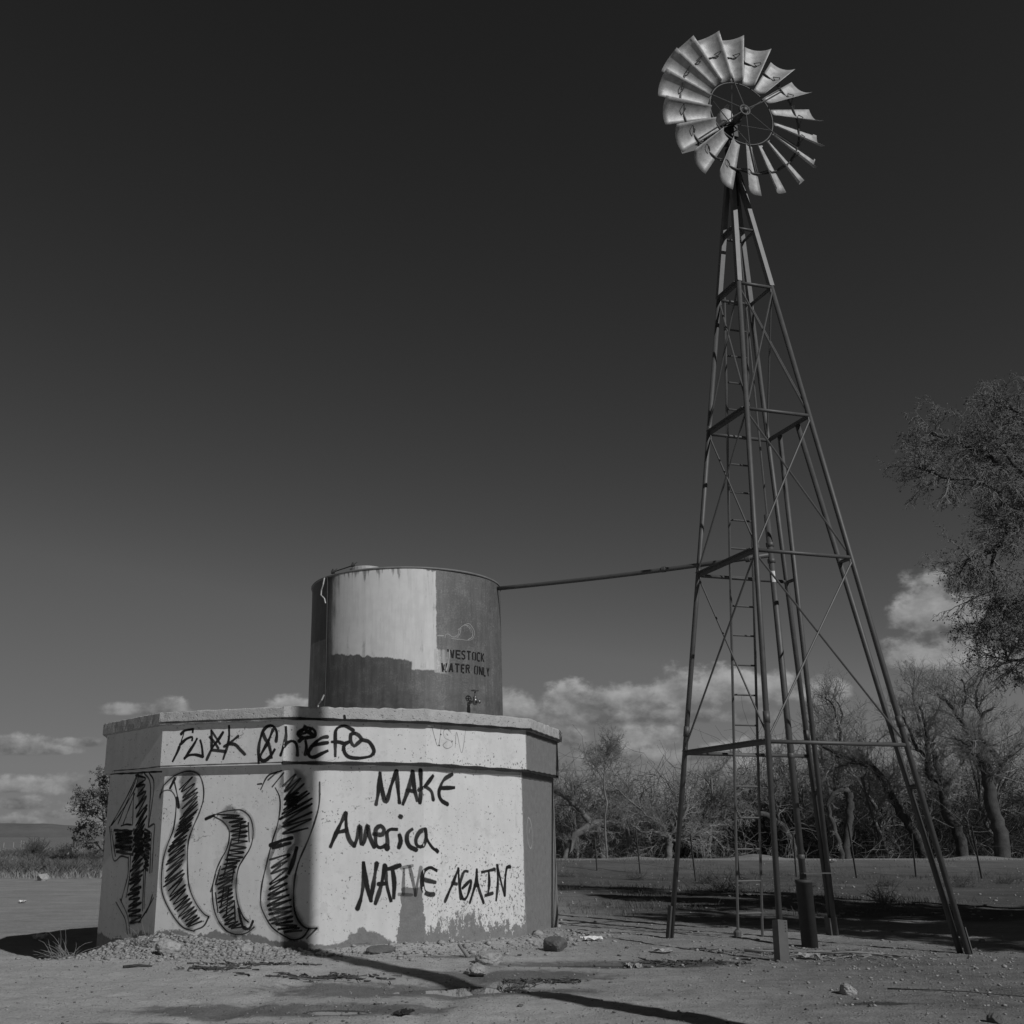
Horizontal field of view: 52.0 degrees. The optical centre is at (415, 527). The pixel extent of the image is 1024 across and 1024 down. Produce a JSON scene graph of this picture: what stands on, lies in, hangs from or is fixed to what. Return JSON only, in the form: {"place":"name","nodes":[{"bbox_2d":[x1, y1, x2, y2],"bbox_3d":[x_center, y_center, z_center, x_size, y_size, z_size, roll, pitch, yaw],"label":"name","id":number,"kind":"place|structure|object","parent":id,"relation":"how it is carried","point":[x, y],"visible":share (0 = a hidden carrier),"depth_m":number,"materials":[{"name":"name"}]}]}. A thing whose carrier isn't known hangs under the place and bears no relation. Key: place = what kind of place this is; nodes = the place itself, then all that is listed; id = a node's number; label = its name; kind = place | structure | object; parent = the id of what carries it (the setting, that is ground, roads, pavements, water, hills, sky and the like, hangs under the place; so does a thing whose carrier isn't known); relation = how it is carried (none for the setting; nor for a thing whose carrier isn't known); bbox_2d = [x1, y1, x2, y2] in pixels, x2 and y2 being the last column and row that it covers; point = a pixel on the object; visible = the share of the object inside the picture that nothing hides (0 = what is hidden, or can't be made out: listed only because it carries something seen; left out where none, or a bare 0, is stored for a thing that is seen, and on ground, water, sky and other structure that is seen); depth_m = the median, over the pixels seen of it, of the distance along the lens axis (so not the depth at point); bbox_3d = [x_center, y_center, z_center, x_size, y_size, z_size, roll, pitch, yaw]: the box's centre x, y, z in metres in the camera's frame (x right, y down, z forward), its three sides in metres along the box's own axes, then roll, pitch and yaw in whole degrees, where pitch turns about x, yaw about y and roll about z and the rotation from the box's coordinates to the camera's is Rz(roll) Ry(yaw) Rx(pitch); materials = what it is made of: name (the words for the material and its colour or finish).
{"place":"outdoors","nodes":[
{"label":"outdoors","id":0,"kind":"place"},
{"bbox_2d":[31,933,46,939],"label":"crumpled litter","id":1,"kind":"object","parent":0,"point":[39,936],"visible":1,"depth_m":19.18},
{"bbox_2d":[0,823,102,836],"bbox_3d":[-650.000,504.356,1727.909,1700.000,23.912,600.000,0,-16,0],"label":"hill","id":2,"kind":"structure","parent":0,"point":[28,830],"depth_m":1529.08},
{"bbox_2d":[0,846,102,878],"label":"dry grass","id":3,"kind":"structure","parent":0,"point":[17,876],"depth_m":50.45,"materials":[{"name":"plant"}]},
{"bbox_2d":[302,1010,368,1014],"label":"water","id":4,"kind":"structure","parent":0,"point":[334,1012],"depth_m":8.61,"materials":[{"name":"grey liquid"}]},
{"bbox_2d":[393,986,528,996],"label":"water","id":5,"kind":"structure","parent":0,"point":[462,991],"depth_m":9.96,"materials":[{"name":"grey liquid"}]},
{"bbox_2d":[0,837,1023,1023],"bbox_3d":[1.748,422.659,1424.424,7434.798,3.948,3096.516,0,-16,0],"label":"ground","id":6,"kind":"structure","parent":0,"point":[53,907],"depth_m":11.18,"materials":[{"name":"grey soil"}]},
{"bbox_2d":[15,836,53,856],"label":"dark shrub","id":7,"kind":"object","parent":6,"relation":"on","point":[36,848],"visible":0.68,"depth_m":91.43,"materials":[{"name":"plant"}]},
{"bbox_2d":[37,873,49,880],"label":"rock","id":8,"kind":"object","parent":6,"relation":"on","point":[43,877],"visible":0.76,"depth_m":47.24,"materials":[{"name":"stone"}]},
{"bbox_2d":[50,842,78,855],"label":"dark shrub","id":9,"kind":"object","parent":6,"relation":"on","point":[64,847],"visible":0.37,"depth_m":99.16,"materials":[{"name":"grey plant"}]},
{"bbox_2d":[35,929,98,958],"bbox_3d":[-4.225,5.025,12.459,0.727,0.450,0.609,14,-21,-39],"label":"grass tuft","id":10,"kind":"object","parent":6,"relation":"on","point":[64,955],"visible":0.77,"depth_m":12.38,"materials":[{"name":"plant"}]},
{"bbox_2d":[65,764,109,858],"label":"leafy tree","id":11,"kind":"object","parent":6,"relation":"on","point":[92,802],"visible":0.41,"depth_m":78.50,"materials":[{"name":"grey plant"}]},
{"bbox_2d":[78,849,103,860],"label":"dark shrub","id":12,"kind":"object","parent":6,"relation":"on","point":[94,854],"visible":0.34,"depth_m":74.36,"materials":[{"name":"plant"}]},
{"bbox_2d":[123,964,151,967],"bbox_3d":[-2.953,4.659,11.064,0.308,0.046,0.060,2,-17,-7],"label":"stick","id":13,"kind":"object","parent":6,"relation":"on","point":[134,965],"visible":1,"depth_m":11.06,"materials":[{"name":"grey wood"}]},
{"bbox_2d":[114,922,177,946],"bbox_3d":[-3.239,4.999,12.773,0.722,0.378,0.605,-8,-18,26],"label":"grass tuft","id":14,"kind":"object","parent":6,"relation":"on","point":[139,943],"visible":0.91,"depth_m":12.78,"materials":[{"name":"plant"}]},
{"bbox_2d":[6,932,302,974],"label":"gravel","id":15,"kind":"structure","parent":6,"relation":"on","point":[266,956],"depth_m":12.30,"materials":[{"name":"grey gravel"}]},
{"bbox_2d":[155,937,181,954],"bbox_3d":[-2.905,4.950,12.249,0.311,0.259,0.260,4,-17,-13],"label":"rock","id":16,"kind":"object","parent":6,"relation":"on","point":[164,945],"visible":0.75,"depth_m":12.17,"materials":[{"name":"stone"}]},
{"bbox_2d":[177,964,250,970],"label":"twig litter","id":17,"kind":"object","parent":6,"relation":"on","point":[206,968],"visible":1,"depth_m":10.88,"materials":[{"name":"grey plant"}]},
{"bbox_2d":[239,944,252,951],"bbox_3d":[-2.004,4.978,12.306,0.166,0.121,0.118,8,-18,-24],"label":"rock","id":18,"kind":"object","parent":6,"relation":"on","point":[245,947],"visible":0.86,"depth_m":12.27,"materials":[{"name":"stone"}]},
{"bbox_2d":[187,961,321,966],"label":"twig litter","id":19,"kind":"object","parent":6,"relation":"on","point":[258,964],"visible":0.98,"depth_m":11.24,"materials":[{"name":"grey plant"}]},
{"bbox_2d":[265,975,351,981],"bbox_3d":[-1.062,4.448,10.277,0.915,0.037,0.026,-5,-17,15],"label":"stick","id":20,"kind":"object","parent":6,"relation":"on","point":[311,979],"visible":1,"depth_m":10.25,"materials":[{"name":"grey wood"}]},
{"bbox_2d":[233,969,401,983],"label":"twig litter","id":21,"kind":"object","parent":6,"relation":"on","point":[327,977],"visible":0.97,"depth_m":10.41,"materials":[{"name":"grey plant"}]},
{"bbox_2d":[96,706,561,949],"bbox_3d":[-1.300,5.148,16.269,7.212,3.858,7.212,0,-16,0],"label":"concrete tank","id":22,"kind":"object","parent":6,"relation":"on","point":[303,827],"visible":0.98,"depth_m":13.47,"materials":[{"name":"white concrete"}]},
{"bbox_2d":[308,562,502,715],"bbox_3d":[-0.159,2.062,17.119,3.192,2.562,3.192,0,-16,0],"label":"steel tank","id":23,"kind":"object","parent":22,"relation":"on","point":[407,637],"visible":0.83,"depth_m":15.83,"materials":[{"name":"metal"}]},
{"bbox_2d":[91,924,617,960],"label":"gravel","id":24,"kind":"structure","parent":6,"relation":"on","point":[488,942],"depth_m":12.81,"materials":[{"name":"grey gravel"}]},
{"bbox_2d":[365,944,395,953],"bbox_3d":[-0.414,5.040,12.432,0.462,0.109,0.195,15,-22,-41],"label":"rock","id":25,"kind":"object","parent":6,"relation":"on","point":[377,949],"visible":0.97,"depth_m":12.37,"materials":[{"name":"stone"}]},
{"bbox_2d":[392,1008,414,1015],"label":"crumpled litter","id":26,"kind":"object","parent":6,"relation":"on","point":[399,1012],"visible":1,"depth_m":8.22,"materials":[{"name":"grey"}]},
{"bbox_2d":[457,943,470,956],"bbox_3d":[0.565,4.950,12.180,0.170,0.169,0.057,-9,-19,29],"label":"stick","id":27,"kind":"object","parent":6,"relation":"on","point":[465,952],"visible":0.96,"depth_m":12.16,"materials":[{"name":"grey wood"}]},
{"bbox_2d":[279,927,660,966],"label":"gravel","id":28,"kind":"structure","parent":6,"relation":"on","point":[491,940],"depth_m":12.81,"materials":[{"name":"grey gravel"}]},
{"bbox_2d":[464,962,485,975],"bbox_3d":[0.598,4.623,10.873,0.225,0.158,0.374,8,-18,-24],"label":"rock","id":29,"kind":"object","parent":6,"relation":"on","point":[476,969],"visible":0.91,"depth_m":10.76,"materials":[{"name":"stone"}]},
{"bbox_2d":[475,950,502,964],"bbox_3d":[0.817,4.829,11.649,0.316,0.175,0.226,-3,-17,10],"label":"rock","id":30,"kind":"object","parent":6,"relation":"on","point":[488,957],"visible":0.86,"depth_m":11.59,"materials":[{"name":"stone"}]},
{"bbox_2d":[497,980,541,989],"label":"grass tuft","id":31,"kind":"object","parent":6,"relation":"on","point":[519,987],"visible":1,"depth_m":10.12,"materials":[{"name":"grey plant"}]},
{"bbox_2d":[503,976,588,984],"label":"twig litter","id":32,"kind":"object","parent":6,"relation":"on","point":[553,980],"visible":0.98,"depth_m":10.34,"materials":[{"name":"black plant"}]},
{"bbox_2d":[543,936,567,951],"bbox_3d":[1.717,5.138,12.785,0.299,0.225,0.355,11,-20,-33],"label":"rock","id":33,"kind":"object","parent":6,"relation":"on","point":[555,943],"visible":0.86,"depth_m":12.69,"materials":[{"name":"stone"}]},
{"bbox_2d":[557,868,580,877],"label":"dry shrub","id":34,"kind":"object","parent":6,"relation":"on","point":[560,874],"visible":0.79,"depth_m":35.12,"materials":[{"name":"grey plant"}]},
{"bbox_2d":[554,757,601,858],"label":"bare tree","id":35,"kind":"object","parent":6,"relation":"on","point":[576,851],"visible":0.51,"depth_m":52.57,"materials":[{"name":"grey plant"}]},
{"bbox_2d":[580,936,602,939],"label":"crumpled litter","id":36,"kind":"object","parent":6,"relation":"on","point":[592,937],"visible":1,"depth_m":13.89,"materials":[{"name":"white paper"}]},
{"bbox_2d":[570,718,642,857],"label":"bare sapling","id":37,"kind":"object","parent":6,"relation":"on","point":[597,760],"visible":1,"depth_m":46.89,"materials":[{"name":"grey plant"}]},
{"bbox_2d":[553,774,663,858],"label":"bare tree","id":38,"kind":"object","parent":6,"relation":"on","point":[588,824],"visible":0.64,"depth_m":47.91,"materials":[{"name":"grey plant"}]},
{"bbox_2d":[583,760,651,856],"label":"bare tree","id":39,"kind":"object","parent":6,"relation":"on","point":[615,781],"visible":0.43,"depth_m":53.88,"materials":[{"name":"grey plant"}]},
{"bbox_2d":[619,864,653,879],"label":"dry shrub","id":40,"kind":"object","parent":6,"relation":"on","point":[635,878],"visible":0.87,"depth_m":34.14,"materials":[{"name":"plant"}]},
{"bbox_2d":[582,768,731,857],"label":"bare tree","id":41,"kind":"object","parent":6,"relation":"on","point":[664,834],"visible":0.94,"depth_m":47.17,"materials":[{"name":"grey plant"}]},
{"bbox_2d":[652,947,672,951],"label":"crumpled litter","id":42,"kind":"object","parent":6,"relation":"on","point":[663,950],"visible":1,"depth_m":12.64,"materials":[{"name":"paper"}]},
{"bbox_2d":[594,957,751,966],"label":"twig litter","id":43,"kind":"object","parent":6,"relation":"on","point":[678,963],"visible":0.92,"depth_m":11.69,"materials":[{"name":"black plant"}]},
{"bbox_2d":[683,864,727,883],"bbox_3d":[8.593,10.427,31.275,1.229,0.779,1.488,-13,-21,36],"label":"dry shrub","id":44,"kind":"object","parent":6,"relation":"on","point":[703,880],"visible":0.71,"depth_m":31.30,"materials":[{"name":"plant"}]},
{"bbox_2d":[685,757,736,857],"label":"bare tree","id":45,"kind":"object","parent":6,"relation":"on","point":[694,776],"visible":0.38,"depth_m":53.38,"materials":[{"name":"grey plant"}]},
{"bbox_2d":[678,748,765,857],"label":"bare tree","id":46,"kind":"object","parent":6,"relation":"on","point":[712,806],"visible":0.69,"depth_m":50.97,"materials":[{"name":"grey plant"}]},
{"bbox_2d":[680,856,768,893],"bbox_3d":[7.378,8.598,25.572,2.267,1.024,1.395,5,-17,-15],"label":"dry shrub","id":47,"kind":"object","parent":6,"relation":"on","point":[723,889],"visible":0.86,"depth_m":25.49,"materials":[{"name":"grey plant"}]},
{"bbox_2d":[739,892,759,894],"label":"crumpled litter","id":48,"kind":"object","parent":6,"relation":"on","point":[747,893],"visible":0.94,"depth_m":24.01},
{"bbox_2d":[480,934,1020,974],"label":"gravel","id":49,"kind":"structure","parent":6,"relation":"on","point":[911,958],"depth_m":12.18,"materials":[{"name":"grey gravel"}]},
{"bbox_2d":[702,759,841,857],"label":"bare tree","id":50,"kind":"object","parent":6,"relation":"on","point":[750,812],"visible":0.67,"depth_m":51.09,"materials":[{"name":"grey plant"}]},
{"bbox_2d":[689,946,873,954],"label":"twig litter","id":51,"kind":"object","parent":6,"relation":"on","point":[731,951],"visible":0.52,"depth_m":12.79,"materials":[{"name":"grey plant"}]},
{"bbox_2d":[744,949,831,951],"bbox_3d":[4.492,5.112,12.565,1.020,0.038,0.107,-3,-17,9],"label":"stick","id":52,"kind":"object","parent":6,"relation":"on","point":[750,950],"visible":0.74,"depth_m":12.56,"materials":[{"name":"grey wood"}]},
{"bbox_2d":[554,677,1023,858],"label":"undergrowth","id":53,"kind":"object","parent":6,"relation":"on","point":[942,828],"visible":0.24,"depth_m":54.41,"materials":[{"name":"grey plant"}]},
{"bbox_2d":[556,856,1023,915],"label":"dry weeds","id":54,"kind":"object","parent":6,"relation":"on","point":[747,885],"visible":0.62,"depth_m":25.12,"materials":[{"name":"grey plant"}]},
{"bbox_2d":[558,856,1023,940],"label":"gravel","id":55,"kind":"structure","parent":6,"relation":"on","point":[724,922],"depth_m":21.19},
{"bbox_2d":[760,738,834,854],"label":"bare tree","id":56,"kind":"object","parent":6,"relation":"on","point":[775,751],"visible":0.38,"depth_m":56.49,"materials":[{"name":"grey plant"}]},
{"bbox_2d":[785,872,822,887],"bbox_3d":[10.778,9.718,28.511,1.337,0.689,1.102,0,-16,0],"label":"dry shrub","id":57,"kind":"object","parent":6,"relation":"on","point":[816,885],"visible":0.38,"depth_m":28.36,"materials":[{"name":"plant"}]},
{"bbox_2d":[590,952,1023,1016],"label":"gravel","id":58,"kind":"structure","parent":6,"relation":"on","point":[874,1005],"depth_m":9.96,"materials":[{"name":"grey gravel"}]},
{"bbox_2d":[594,823,1023,880],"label":"wire fence","id":59,"kind":"object","parent":6,"relation":"on","point":[912,844],"visible":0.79,"depth_m":34.85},
{"bbox_2d":[798,952,820,957],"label":"crumpled litter","id":60,"kind":"object","parent":6,"relation":"on","point":[808,955],"visible":1,"depth_m":12.03,"materials":[{"name":"paper"}]},
{"bbox_2d":[795,872,831,947],"bbox_3d":[5.179,4.980,13.469,0.467,0.992,0.219,0,-16,0],"label":"well casing","id":61,"kind":"object","parent":6,"relation":"on","point":[806,913],"visible":0.91,"depth_m":13.40,"materials":[{"name":"grey metal"}]},
{"bbox_2d":[754,699,876,857],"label":"bare tree","id":62,"kind":"object","parent":6,"relation":"on","point":[833,809],"visible":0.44,"depth_m":52.67,"materials":[{"name":"grey plant"}]},
{"bbox_2d":[658,31,973,961],"bbox_3d":[5.060,-1.163,15.284,2.905,13.943,2.679,5,-17,-15],"label":"windmill","id":63,"kind":"object","parent":6,"relation":"on","point":[694,71],"visible":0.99,"depth_m":15.26,"materials":[{"name":"metal"}]},
{"bbox_2d":[497,553,768,590],"bbox_3d":[3.122,0.712,15.891,4.407,0.116,0.088,-9,-19,29],"label":"supply pipe","id":64,"kind":"object","parent":63,"relation":"attached to","point":[642,572],"visible":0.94,"depth_m":15.86,"materials":[{"name":"grey metal"}]},
{"bbox_2d":[735,953,942,961],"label":"twig litter","id":65,"kind":"object","parent":6,"relation":"on","point":[849,955],"visible":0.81,"depth_m":12.13,"materials":[{"name":"grey wood"}]},
{"bbox_2d":[825,780,854,858],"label":"dead snag","id":66,"kind":"object","parent":6,"relation":"on","point":[844,849],"visible":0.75,"depth_m":44.22,"materials":[{"name":"grey wood"}]},
{"bbox_2d":[839,983,857,994],"bbox_3d":[3.836,4.119,9.260,0.119,0.130,0.170,5,-17,-15],"label":"rock","id":67,"kind":"object","parent":6,"relation":"on","point":[846,989],"visible":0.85,"depth_m":9.21,"materials":[{"name":"stone"}]},
{"bbox_2d":[815,951,884,954],"bbox_3d":[5.097,4.994,12.222,0.806,0.066,0.100,-1,-17,4],"label":"stick","id":68,"kind":"object","parent":6,"relation":"on","point":[835,952],"visible":0.84,"depth_m":12.21,"materials":[{"name":"grey wood"}]},
{"bbox_2d":[797,665,927,857],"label":"bare tree","id":69,"kind":"object","parent":6,"relation":"on","point":[850,759],"visible":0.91,"depth_m":50.76,"materials":[{"name":"grey plant"}]},
{"bbox_2d":[796,690,934,857],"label":"bare tree","id":70,"kind":"object","parent":6,"relation":"on","point":[854,776],"visible":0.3,"depth_m":55.33,"materials":[{"name":"grey plant"}]},
{"bbox_2d":[827,735,916,857],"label":"bare tree","id":71,"kind":"object","parent":6,"relation":"on","point":[879,832],"visible":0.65,"depth_m":51.24,"materials":[{"name":"grey plant"}]},
{"bbox_2d":[815,693,934,857],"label":"bare tree","id":72,"kind":"object","parent":6,"relation":"on","point":[861,722],"visible":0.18,"depth_m":58.65,"materials":[{"name":"grey plant"}]},
{"bbox_2d":[856,875,906,903],"bbox_3d":[9.686,7.619,21.746,1.158,0.743,0.947,0,-16,0],"label":"dry shrub","id":73,"kind":"object","parent":6,"relation":"on","point":[878,899],"visible":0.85,"depth_m":21.71,"materials":[{"name":"plant"}]},
{"bbox_2d":[862,870,903,886],"bbox_3d":[13.021,9.791,28.956,1.168,0.649,1.005,-7,-18,22],"label":"dry shrub","id":74,"kind":"object","parent":6,"relation":"on","point":[890,884],"visible":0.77,"depth_m":28.88,"materials":[{"name":"grey plant"}]},
{"bbox_2d":[865,654,969,856],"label":"bare tree","id":75,"kind":"object","parent":6,"relation":"on","point":[945,784],"visible":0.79,"depth_m":48.83,"materials":[{"name":"grey plant"}]},
{"bbox_2d":[876,369,1023,700],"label":"elm tree","id":76,"kind":"object","parent":6,"relation":"on","point":[1008,514],"visible":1,"depth_m":20.83,"materials":[{"name":"grey plant"}]},
{"bbox_2d":[887,988,1023,996],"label":"stick","id":77,"kind":"object","parent":6,"relation":"on","point":[952,990],"visible":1,"depth_m":9.30,"materials":[{"name":"grey plant"}]},
{"bbox_2d":[916,704,1013,842],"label":"bare tree","id":78,"kind":"object","parent":6,"relation":"on","point":[965,765],"visible":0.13,"depth_m":58.42,"materials":[{"name":"grey plant"}]},
{"bbox_2d":[907,693,1023,840],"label":"bare tree","id":79,"kind":"object","parent":6,"relation":"on","point":[977,780],"visible":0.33,"depth_m":54.22,"materials":[{"name":"grey plant"}]},
{"bbox_2d":[911,640,1023,857],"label":"bare tree","id":80,"kind":"object","parent":6,"relation":"on","point":[978,755],"visible":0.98,"depth_m":45.98,"materials":[{"name":"grey plant"}]},
{"bbox_2d":[942,865,995,887],"bbox_3d":[15.486,9.946,29.502,1.455,0.800,1.324,9,-19,-28],"label":"dry shrub","id":81,"kind":"object","parent":6,"relation":"on","point":[964,884],"visible":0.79,"depth_m":29.32,"materials":[{"name":"grey plant"}]},
{"bbox_2d":[986,1012,1003,1023],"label":"rock","id":82,"kind":"object","parent":6,"relation":"on","point":[994,1017],"visible":1,"depth_m":7.80,"materials":[{"name":"stone"}]},
{"bbox_2d":[982,870,1023,884],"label":"dry shrub","id":83,"kind":"object","parent":6,"relation":"on","point":[1007,882],"visible":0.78,"depth_m":31.28,"materials":[{"name":"grey plant"}]},
{"bbox_2d":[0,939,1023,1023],"bbox_3d":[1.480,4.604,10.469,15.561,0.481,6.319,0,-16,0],"label":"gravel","id":84,"kind":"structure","parent":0,"point":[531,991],"depth_m":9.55,"materials":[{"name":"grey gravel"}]},
{"bbox_2d":[0,0,1023,832],"label":"sky","id":85,"kind":"structure","parent":0,"point":[292,293],"materials":[{"name":"grey"}]},
{"bbox_2d":[553,966,649,967],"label":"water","id":86,"kind":"structure","parent":0,"point":[599,966],"depth_m":11.63,"materials":[{"name":"grey liquid"}]},
{"bbox_2d":[626,962,643,967],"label":"crumpled litter","id":87,"kind":"object","parent":86,"relation":"on","point":[631,965],"visible":0.88,"depth_m":11.47,"materials":[{"name":"paper"}]}
]}

